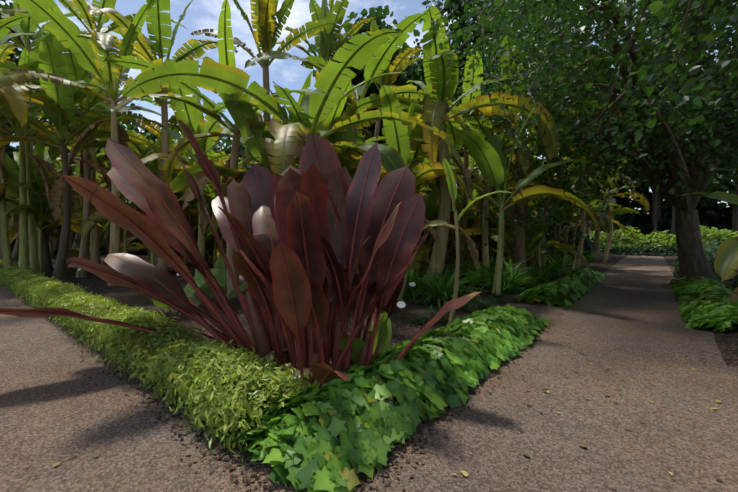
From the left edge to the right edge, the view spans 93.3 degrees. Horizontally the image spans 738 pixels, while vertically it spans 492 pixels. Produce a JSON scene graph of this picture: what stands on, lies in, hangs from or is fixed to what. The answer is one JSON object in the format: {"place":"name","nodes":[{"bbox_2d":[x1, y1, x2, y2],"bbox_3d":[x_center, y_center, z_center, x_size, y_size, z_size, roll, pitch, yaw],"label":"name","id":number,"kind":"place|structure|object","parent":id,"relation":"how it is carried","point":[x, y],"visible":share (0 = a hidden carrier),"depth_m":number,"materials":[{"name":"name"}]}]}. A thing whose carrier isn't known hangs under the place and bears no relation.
{"place":"outdoors","nodes":[
{"label":"outdoors","id":0,"kind":"place"},
{"bbox_2d":[0,256,737,491],"bbox_3d":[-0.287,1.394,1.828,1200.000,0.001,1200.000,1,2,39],"label":"ground","id":1,"kind":"structure","parent":0,"point":[55,407],"depth_m":2.74,"materials":[{"name":"brown gravel"}]},
{"bbox_2d":[7,141,18,161],"bbox_3d":[-44.184,-9.655,33.306,16.876,20.884,14.812,0,1,-3],"label":"tree","id":2,"kind":"object","parent":1,"relation":"on","point":[11,150],"visible":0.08,"depth_m":37.17,"materials":[{"name":"green plant"}]},
{"bbox_2d":[0,61,75,203],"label":"banana plant","id":3,"kind":"object","parent":1,"relation":"on","point":[34,65],"visible":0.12,"depth_m":12.50,"materials":[{"name":"green plant"}]},
{"bbox_2d":[0,14,78,165],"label":"banana plant","id":4,"kind":"object","parent":1,"relation":"on","point":[19,108],"visible":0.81,"depth_m":9.24,"materials":[{"name":"green plant"}]},
{"bbox_2d":[0,0,101,229],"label":"tree","id":5,"kind":"object","parent":1,"relation":"on","point":[13,56],"visible":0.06,"depth_m":26.04,"materials":[{"name":"green plant"}]},
{"bbox_2d":[0,0,186,263],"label":"banana plant","id":6,"kind":"object","parent":1,"relation":"on","point":[84,13],"visible":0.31,"depth_m":13.53,"materials":[{"name":"green plant"}]},
{"bbox_2d":[14,98,194,173],"bbox_3d":[-26.952,-7.581,37.809,14.395,16.540,16.892,1,2,39],"label":"tree","id":7,"kind":"object","parent":1,"relation":"on","point":[152,137],"depth_m":37.31,"materials":[{"name":"green plant"}]},
{"bbox_2d":[30,0,237,271],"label":"banana plant","id":8,"kind":"object","parent":1,"relation":"on","point":[157,19],"visible":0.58,"depth_m":10.80,"materials":[{"name":"green plant"}]},
{"bbox_2d":[0,119,301,369],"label":"red-leaved plant","id":9,"kind":"object","parent":1,"relation":"on","point":[161,227],"visible":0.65,"depth_m":3.77,"materials":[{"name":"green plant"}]},
{"bbox_2d":[126,134,250,268],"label":"banana plant","id":10,"kind":"object","parent":1,"relation":"on","point":[194,222],"visible":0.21,"depth_m":15.80,"materials":[{"name":"green plant"}]},
{"bbox_2d":[177,133,253,162],"bbox_3d":[-19.229,-6.834,41.318,19.148,14.883,15.172,1,2,39],"label":"tree","id":11,"kind":"object","parent":1,"relation":"on","point":[220,145],"visible":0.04,"depth_m":37.71,"materials":[{"name":"green plant"}]},
{"bbox_2d":[0,255,474,410],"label":"bed soil","id":12,"kind":"structure","parent":1,"relation":"on","point":[94,284],"depth_m":6.83,"materials":[{"name":"brown soil"}]},
{"bbox_2d":[0,187,19,258],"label":"banana plant","id":13,"kind":"object","parent":12,"relation":"on","point":[8,192],"visible":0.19,"depth_m":21.49,"materials":[{"name":"green plant"}]},
{"bbox_2d":[5,191,18,257],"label":"banana plant","id":14,"kind":"object","parent":12,"relation":"on","point":[15,253],"depth_m":24.03,"materials":[{"name":"green plant"}]},
{"bbox_2d":[0,59,55,266],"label":"banana plant","id":15,"kind":"object","parent":12,"relation":"on","point":[6,253],"visible":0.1,"depth_m":12.57,"materials":[{"name":"green plant"}]},
{"bbox_2d":[8,200,62,258],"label":"banana plant","id":16,"kind":"object","parent":12,"relation":"on","point":[11,219],"depth_m":22.16,"materials":[{"name":"green plant"}]},
{"bbox_2d":[1,150,82,269],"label":"banana plant","id":17,"kind":"object","parent":12,"relation":"on","point":[14,185],"visible":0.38,"depth_m":12.65,"materials":[{"name":"green plant"}]},
{"bbox_2d":[6,196,80,234],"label":"banana plant","id":18,"kind":"object","parent":12,"relation":"on","point":[52,220],"visible":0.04,"depth_m":14.77,"materials":[{"name":"green plant"}]},
{"bbox_2d":[0,0,99,265],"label":"banana plant","id":19,"kind":"object","parent":12,"relation":"on","point":[27,24],"visible":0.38,"depth_m":14.97,"materials":[{"name":"green plant"}]},
{"bbox_2d":[0,123,101,271],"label":"banana plant","id":20,"kind":"object","parent":12,"relation":"on","point":[39,149],"visible":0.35,"depth_m":14.12,"materials":[{"name":"green plant"}]},
{"bbox_2d":[1,165,108,273],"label":"banana plant","id":21,"kind":"object","parent":12,"relation":"on","point":[38,205],"visible":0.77,"depth_m":12.77,"materials":[{"name":"green plant"}]},
{"bbox_2d":[0,48,121,269],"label":"banana plant","id":22,"kind":"object","parent":12,"relation":"on","point":[23,243],"visible":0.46,"depth_m":12.01,"materials":[{"name":"green plant"}]},
{"bbox_2d":[0,28,121,273],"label":"banana plant","id":23,"kind":"object","parent":12,"relation":"on","point":[34,260],"visible":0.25,"depth_m":12.45,"materials":[{"name":"green plant"}]},
{"bbox_2d":[12,179,122,245],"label":"banana plant","id":24,"kind":"object","parent":12,"relation":"on","point":[100,231],"visible":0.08,"depth_m":15.76,"materials":[{"name":"green plant"}]},
{"bbox_2d":[50,152,109,249],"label":"banana plant","id":25,"kind":"object","parent":12,"relation":"on","point":[77,236],"visible":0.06,"depth_m":20.74,"materials":[{"name":"green plant"}]},
{"bbox_2d":[0,37,161,280],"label":"banana plant","id":26,"kind":"object","parent":12,"relation":"on","point":[63,187],"visible":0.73,"depth_m":10.85,"materials":[{"name":"green plant"}]},
{"bbox_2d":[0,0,172,277],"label":"banana plant","id":27,"kind":"object","parent":12,"relation":"on","point":[72,64],"visible":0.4,"depth_m":11.85,"materials":[{"name":"green plant"}]},
{"bbox_2d":[36,215,150,267],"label":"banana plant","id":28,"kind":"object","parent":12,"relation":"on","point":[74,252],"visible":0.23,"depth_m":15.55,"materials":[{"name":"green plant"}]},
{"bbox_2d":[55,148,133,265],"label":"banana plant","id":29,"kind":"object","parent":12,"relation":"on","point":[107,246],"visible":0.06,"depth_m":15.80,"materials":[{"name":"green plant"}]},
{"bbox_2d":[0,0,203,285],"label":"banana plant","id":30,"kind":"object","parent":12,"relation":"on","point":[60,26],"visible":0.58,"depth_m":9.29,"materials":[{"name":"green plant"}]},
{"bbox_2d":[45,140,207,254],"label":"banana plant","id":31,"kind":"object","parent":12,"relation":"on","point":[180,193],"visible":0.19,"depth_m":13.14,"materials":[{"name":"green plant"}]},
{"bbox_2d":[79,130,189,270],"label":"banana plant","id":32,"kind":"object","parent":12,"relation":"on","point":[143,148],"visible":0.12,"depth_m":14.00,"materials":[{"name":"green plant"}]},
{"bbox_2d":[75,106,217,265],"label":"banana plant","id":33,"kind":"object","parent":12,"relation":"on","point":[171,120],"visible":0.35,"depth_m":12.37,"materials":[{"name":"green plant"}]},
{"bbox_2d":[81,159,215,265],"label":"banana plant","id":34,"kind":"object","parent":12,"relation":"on","point":[86,226],"visible":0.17,"depth_m":11.17,"materials":[{"name":"green plant"}]},
{"bbox_2d":[89,171,209,237],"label":"banana plant","id":35,"kind":"object","parent":12,"relation":"on","point":[193,211],"visible":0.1,"depth_m":14.84,"materials":[{"name":"green plant"}]},
{"bbox_2d":[0,259,321,462],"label":"hedge","id":36,"kind":"object","parent":12,"relation":"on","point":[207,381],"visible":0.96,"depth_m":3.19,"materials":[{"name":"green plant"}]},
{"bbox_2d":[115,58,232,274],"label":"banana plant","id":37,"kind":"object","parent":12,"relation":"on","point":[190,117],"visible":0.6,"depth_m":9.12,"materials":[{"name":"green plant"}]},
{"bbox_2d":[126,268,225,316],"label":"banana plant","id":38,"kind":"object","parent":12,"relation":"on","point":[189,290],"visible":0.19,"depth_m":6.40,"materials":[{"name":"green plant"}]},
{"bbox_2d":[137,215,221,266],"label":"banana plant","id":39,"kind":"object","parent":12,"relation":"on","point":[195,228],"visible":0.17,"depth_m":14.98,"materials":[{"name":"green plant"}]},
{"bbox_2d":[103,0,328,296],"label":"banana plant","id":40,"kind":"object","parent":12,"relation":"on","point":[226,57],"visible":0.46,"depth_m":7.50,"materials":[{"name":"green plant"}]},
{"bbox_2d":[191,256,247,303],"bbox_3d":[-3.286,0.768,7.448,1.032,1.092,1.762,1,2,39],"label":"green sucker","id":41,"kind":"object","parent":12,"relation":"on","point":[220,277],"visible":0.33,"depth_m":7.55,"materials":[{"name":"green plant"}]},
{"bbox_2d":[170,82,299,192],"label":"banana plant","id":42,"kind":"object","parent":12,"relation":"on","point":[252,138],"visible":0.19,"depth_m":7.53,"materials":[{"name":"green plant"}]},
{"bbox_2d":[190,0,332,121],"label":"banana plant","id":43,"kind":"object","parent":12,"relation":"on","point":[267,26],"visible":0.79,"depth_m":10.85,"materials":[{"name":"green plant"}]},
{"bbox_2d":[122,29,463,187],"bbox_3d":[-1.303,-1.067,6.473,4.982,4.843,5.008,1,2,39],"label":"banana plant","id":44,"kind":"object","parent":12,"relation":"on","point":[210,74],"visible":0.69,"depth_m":5.75,"materials":[{"name":"green plant"}]},
{"bbox_2d":[212,79,422,276],"bbox_3d":[-0.981,-1.546,8.458,5.226,5.729,4.712,1,2,39],"label":"banana plant","id":45,"kind":"object","parent":12,"relation":"on","point":[392,160],"visible":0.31,"depth_m":7.30,"materials":[{"name":"green plant"}]},
{"bbox_2d":[218,133,481,397],"bbox_3d":[-0.296,0.125,3.333,1.747,2.602,2.295,-1,2,-41],"label":"red-leaved plant","id":46,"kind":"object","parent":12,"relation":"on","point":[334,221],"visible":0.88,"depth_m":3.23,"materials":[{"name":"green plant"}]},
{"bbox_2d":[332,115,412,285],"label":"banana plant","id":47,"kind":"object","parent":12,"relation":"on","point":[348,135],"visible":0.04,"depth_m":8.25,"materials":[{"name":"green plant"}]},
{"bbox_2d":[339,312,424,382],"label":"banana plant","id":48,"kind":"object","parent":12,"relation":"on","point":[384,330],"visible":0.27,"depth_m":3.39,"materials":[{"name":"green plant"}]},
{"bbox_2d":[219,305,550,491],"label":"ivy patch","id":49,"kind":"object","parent":12,"relation":"on","point":[341,435],"visible":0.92,"depth_m":2.61,"materials":[{"name":"green plant"}]},
{"bbox_2d":[348,85,468,300],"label":"banana plant","id":50,"kind":"object","parent":12,"relation":"on","point":[395,130],"visible":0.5,"depth_m":7.20,"materials":[{"name":"green plant"}]},
{"bbox_2d":[398,286,521,326],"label":"mondo grass plants","id":51,"kind":"object","parent":12,"relation":"on","point":[478,303],"visible":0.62,"depth_m":7.22,"materials":[{"name":"green plant"}]},
{"bbox_2d":[422,157,514,323],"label":"banana plant","id":52,"kind":"object","parent":12,"relation":"on","point":[451,182],"visible":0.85,"depth_m":5.53,"materials":[{"name":"green plant"}]},
{"bbox_2d":[244,10,460,287],"bbox_3d":[-0.061,-2.298,10.060,5.346,7.157,4.474,0,1,8],"label":"banana plant","id":53,"kind":"object","parent":1,"relation":"on","point":[379,61],"visible":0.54,"depth_m":9.03,"materials":[{"name":"green plant"}]},
{"bbox_2d":[100,254,626,305],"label":"bed soil","id":54,"kind":"structure","parent":1,"relation":"on","point":[600,266],"depth_m":14.32,"materials":[{"name":"brown soil"}]},
{"bbox_2d":[131,234,147,254],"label":"understorey shrub","id":55,"kind":"object","parent":54,"relation":"on","point":[136,252],"visible":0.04,"depth_m":28.35,"materials":[{"name":"green plant"}]},
{"bbox_2d":[179,233,219,263],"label":"banana plant","id":56,"kind":"object","parent":54,"relation":"on","point":[212,253],"visible":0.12,"depth_m":18.47,"materials":[{"name":"green plant"}]},
{"bbox_2d":[193,191,223,258],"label":"banana plant","id":57,"kind":"object","parent":54,"relation":"on","point":[209,200],"visible":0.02,"depth_m":15.12,"materials":[{"name":"green plant"}]},
{"bbox_2d":[190,155,240,267],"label":"banana plant","id":58,"kind":"object","parent":54,"relation":"on","point":[208,189],"visible":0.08,"depth_m":15.87,"materials":[{"name":"green plant"}]},
{"bbox_2d":[226,72,311,169],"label":"banana plant","id":59,"kind":"object","parent":54,"relation":"on","point":[307,84],"visible":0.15,"depth_m":13.05,"materials":[{"name":"green plant"}]},
{"bbox_2d":[276,0,376,120],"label":"banana plant","id":60,"kind":"object","parent":54,"relation":"on","point":[326,39],"visible":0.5,"depth_m":12.21,"materials":[{"name":"green plant"}]},
{"bbox_2d":[354,115,484,268],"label":"banana plant","id":61,"kind":"object","parent":54,"relation":"on","point":[417,132],"visible":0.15,"depth_m":10.81,"materials":[{"name":"green plant"}]},
{"bbox_2d":[418,218,437,272],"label":"banana plant","id":62,"kind":"object","parent":54,"relation":"on","point":[424,263],"visible":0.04,"depth_m":10.38,"materials":[{"name":"green plant"}]},
{"bbox_2d":[342,6,558,289],"bbox_3d":[1.870,-2.008,9.564,5.316,6.665,4.965,0,1,-20],"label":"banana plant","id":63,"kind":"object","parent":54,"relation":"on","point":[433,112],"visible":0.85,"depth_m":8.42,"materials":[{"name":"green plant"}]},
{"bbox_2d":[396,48,505,272],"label":"banana plant","id":64,"kind":"object","parent":54,"relation":"on","point":[466,87],"visible":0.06,"depth_m":12.06,"materials":[{"name":"green plant"}]},
{"bbox_2d":[421,197,497,268],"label":"banana plant","id":65,"kind":"object","parent":54,"relation":"on","point":[447,262],"visible":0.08,"depth_m":15.23,"materials":[{"name":"green plant"}]},
{"bbox_2d":[408,180,513,281],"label":"banana plant","id":66,"kind":"object","parent":54,"relation":"on","point":[432,207],"visible":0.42,"depth_m":10.83,"materials":[{"name":"green plant"}]},
{"bbox_2d":[456,188,497,264],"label":"banana plant","id":67,"kind":"object","parent":54,"relation":"on","point":[475,193],"visible":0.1,"depth_m":15.52,"materials":[{"name":"green plant"}]},
{"bbox_2d":[449,203,510,267],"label":"banana plant","id":68,"kind":"object","parent":54,"relation":"on","point":[471,214],"visible":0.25,"depth_m":13.42,"materials":[{"name":"green plant"}]},
{"bbox_2d":[423,149,564,266],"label":"banana plant","id":69,"kind":"object","parent":54,"relation":"on","point":[479,217],"visible":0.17,"depth_m":13.47,"materials":[{"name":"green plant"}]},
{"bbox_2d":[449,183,548,257],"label":"banana plant","id":70,"kind":"object","parent":54,"relation":"on","point":[506,196],"visible":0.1,"depth_m":13.67,"materials":[{"name":"green plant"}]},
{"bbox_2d":[401,248,606,309],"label":"agapanthus plants","id":71,"kind":"object","parent":54,"relation":"on","point":[442,287],"visible":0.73,"depth_m":9.18,"materials":[{"name":"green plant"}]},
{"bbox_2d":[414,103,597,295],"bbox_3d":[2.951,-0.953,8.265,4.682,4.524,2.824,0,1,14],"label":"banana plant","id":72,"kind":"object","parent":54,"relation":"on","point":[490,161],"visible":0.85,"depth_m":7.99,"materials":[{"name":"green plant"}]},
{"bbox_2d":[423,99,602,268],"bbox_3d":[3.589,-1.611,10.913,4.631,5.723,4.548,0,1,-21],"label":"banana plant","id":73,"kind":"object","parent":54,"relation":"on","point":[479,128],"visible":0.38,"depth_m":10.29,"materials":[{"name":"green plant"}]},
{"bbox_2d":[466,201,563,265],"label":"banana plant","id":74,"kind":"object","parent":54,"relation":"on","point":[493,213],"visible":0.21,"depth_m":13.87,"materials":[{"name":"green plant"}]},
{"bbox_2d":[453,211,591,272],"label":"banana plant","id":75,"kind":"object","parent":54,"relation":"on","point":[536,240],"visible":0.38,"depth_m":11.79,"materials":[{"name":"green plant"}]},
{"bbox_2d":[459,35,629,280],"bbox_3d":[5.279,-2.748,11.232,4.633,8.071,4.698,0,1,13],"label":"banana plant","id":76,"kind":"object","parent":54,"relation":"on","point":[519,251],"visible":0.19,"depth_m":10.87,"materials":[{"name":"green plant"}]},
{"bbox_2d":[504,157,609,274],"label":"banana plant","id":77,"kind":"object","parent":54,"relation":"on","point":[538,248],"visible":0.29,"depth_m":11.34,"materials":[{"name":"green plant"}]},
{"bbox_2d":[514,116,607,269],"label":"banana plant","id":78,"kind":"object","parent":54,"relation":"on","point":[543,256],"visible":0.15,"depth_m":12.57,"materials":[{"name":"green plant"}]},
{"bbox_2d":[515,267,608,307],"bbox_3d":[6.075,1.068,10.439,1.309,0.443,7.897,1,2,39],"label":"ivy patch","id":79,"kind":"object","parent":54,"relation":"on","point":[566,290],"visible":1,"depth_m":8.33,"materials":[{"name":"green plant"}]},
{"bbox_2d":[495,164,634,265],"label":"banana plant","id":80,"kind":"object","parent":54,"relation":"on","point":[553,254],"visible":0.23,"depth_m":16.26,"materials":[{"name":"green plant"}]},
{"bbox_2d":[546,209,593,258],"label":"understorey shrub","id":81,"kind":"object","parent":54,"relation":"on","point":[588,243],"visible":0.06,"depth_m":22.86,"materials":[{"name":"green plant"}]},
{"bbox_2d":[534,181,620,262],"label":"banana plant","id":82,"kind":"object","parent":54,"relation":"on","point":[564,253],"visible":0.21,"depth_m":17.07,"materials":[{"name":"green plant"}]},
{"bbox_2d":[545,135,634,269],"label":"banana plant","id":83,"kind":"object","parent":54,"relation":"on","point":[582,230],"visible":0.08,"depth_m":15.04,"materials":[{"name":"green plant"}]},
{"bbox_2d":[554,179,639,263],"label":"banana plant","id":84,"kind":"object","parent":54,"relation":"on","point":[605,220],"visible":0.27,"depth_m":15.62,"materials":[{"name":"green plant"}]},
{"bbox_2d":[560,187,639,260],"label":"banana plant","id":85,"kind":"object","parent":54,"relation":"on","point":[614,211],"visible":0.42,"depth_m":21.39,"materials":[{"name":"green plant"}]},
{"bbox_2d":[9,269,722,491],"bbox_3d":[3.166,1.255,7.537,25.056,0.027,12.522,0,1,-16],"label":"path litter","id":86,"kind":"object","parent":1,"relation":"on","point":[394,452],"visible":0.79,"depth_m":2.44,"materials":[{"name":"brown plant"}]},
{"bbox_2d":[308,5,454,145],"bbox_3d":[1.048,-10.059,31.509,13.305,21.786,12.805,0,1,-18],"label":"tree","id":87,"kind":"object","parent":1,"relation":"on","point":[402,79],"visible":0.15,"depth_m":29.51,"materials":[{"name":"green plant"}]},
{"bbox_2d":[362,20,422,141],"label":"banana plant","id":88,"kind":"object","parent":1,"relation":"on","point":[398,66],"visible":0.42,"depth_m":14.94,"materials":[{"name":"green plant"}]},
{"bbox_2d":[417,0,591,156],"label":"tree","id":89,"kind":"object","parent":1,"relation":"on","point":[448,8],"visible":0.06,"depth_m":28.55,"materials":[{"name":"green plant"}]},
{"bbox_2d":[591,160,649,261],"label":"banana plant","id":90,"kind":"object","parent":1,"relation":"on","point":[645,202],"visible":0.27,"depth_m":20.14,"materials":[{"name":"green plant"}]},
{"bbox_2d":[525,23,716,232],"bbox_3d":[23.230,-11.086,39.454,16.594,23.481,21.595,0,1,-1],"label":"tree","id":91,"kind":"object","parent":1,"relation":"on","point":[611,160],"depth_m":36.52,"materials":[{"name":"green plant"}]},
{"bbox_2d":[506,0,737,194],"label":"tree","id":92,"kind":"object","parent":1,"relation":"on","point":[716,15],"visible":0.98,"depth_m":4.51,"materials":[{"name":"green plant"}]},
{"bbox_2d":[592,183,651,237],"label":"tree","id":93,"kind":"object","parent":1,"relation":"on","point":[628,219],"visible":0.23,"depth_m":47.28,"materials":[{"name":"green plant"}]},
{"bbox_2d":[599,226,650,248],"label":"hedge","id":94,"kind":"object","parent":1,"relation":"on","point":[622,237],"depth_m":30.37,"materials":[{"name":"green plant"}]},
{"bbox_2d":[592,148,662,233],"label":"tree","id":95,"kind":"object","parent":1,"relation":"on","point":[660,210],"visible":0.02,"depth_m":45.01,"materials":[{"name":"green plant"}]},
{"bbox_2d":[591,245,677,255],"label":"hedge","id":96,"kind":"object","parent":1,"relation":"on","point":[638,251],"visible":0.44,"depth_m":28.36,"materials":[{"name":"green plant"}]},
{"bbox_2d":[632,230,676,253],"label":"hedge","id":97,"kind":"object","parent":1,"relation":"on","point":[661,239],"depth_m":28.67,"materials":[{"name":"green plant"}]},
{"bbox_2d":[633,191,675,234],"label":"distant tree trunks","id":98,"kind":"object","parent":1,"relation":"on","point":[665,218],"visible":0.27,"depth_m":40.91,"materials":[{"name":"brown plant"}]},
{"bbox_2d":[632,174,733,235],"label":"trees","id":99,"kind":"object","parent":1,"relation":"on","point":[709,212],"visible":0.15,"depth_m":42.53,"materials":[{"name":"green plant"}]},
{"bbox_2d":[697,90,737,235],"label":"tree","id":100,"kind":"object","parent":1,"relation":"on","point":[734,219],"depth_m":37.17,"materials":[{"name":"green plant"}]},
{"bbox_2d":[700,225,737,245],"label":"hedge","id":101,"kind":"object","parent":1,"relation":"on","point":[708,235],"depth_m":26.89,"materials":[{"name":"green plant"}]},
{"bbox_2d":[712,177,734,229],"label":"tree","id":102,"kind":"object","parent":1,"relation":"on","point":[727,221],"visible":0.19,"depth_m":40.77,"materials":[{"name":"green plant"}]},
{"bbox_2d":[0,0,737,213],"label":"sky","id":103,"kind":"structure","parent":0,"point":[288,73],"materials":[{"name":"blue"}]},
{"bbox_2d":[663,256,737,366],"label":"bed soil","id":104,"kind":"structure","parent":0,"point":[727,343],"depth_m":4.78,"materials":[{"name":"brown soil"}]},
{"bbox_2d":[387,0,737,283],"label":"tree","id":105,"kind":"object","parent":104,"relation":"in","point":[696,169],"visible":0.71,"depth_m":8.63,"materials":[{"name":"green plant"}]},
{"bbox_2d":[672,240,723,267],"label":"border shrub","id":106,"kind":"object","parent":104,"relation":"on","point":[709,249],"visible":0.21,"depth_m":15.82,"materials":[{"name":"green plant"}]},
{"bbox_2d":[668,275,737,331],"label":"ivy patch","id":107,"kind":"object","parent":104,"relation":"on","point":[706,304],"visible":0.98,"depth_m":6.48,"materials":[{"name":"green plant"}]},
{"bbox_2d":[672,252,737,281],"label":"border shrub","id":108,"kind":"object","parent":104,"relation":"on","point":[711,257],"visible":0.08,"depth_m":12.24,"materials":[{"name":"green plant"}]},
{"bbox_2d":[675,191,737,302],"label":"banana plant","id":109,"kind":"object","parent":104,"relation":"on","point":[726,260],"visible":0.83,"depth_m":5.39,"materials":[{"name":"green plant"}]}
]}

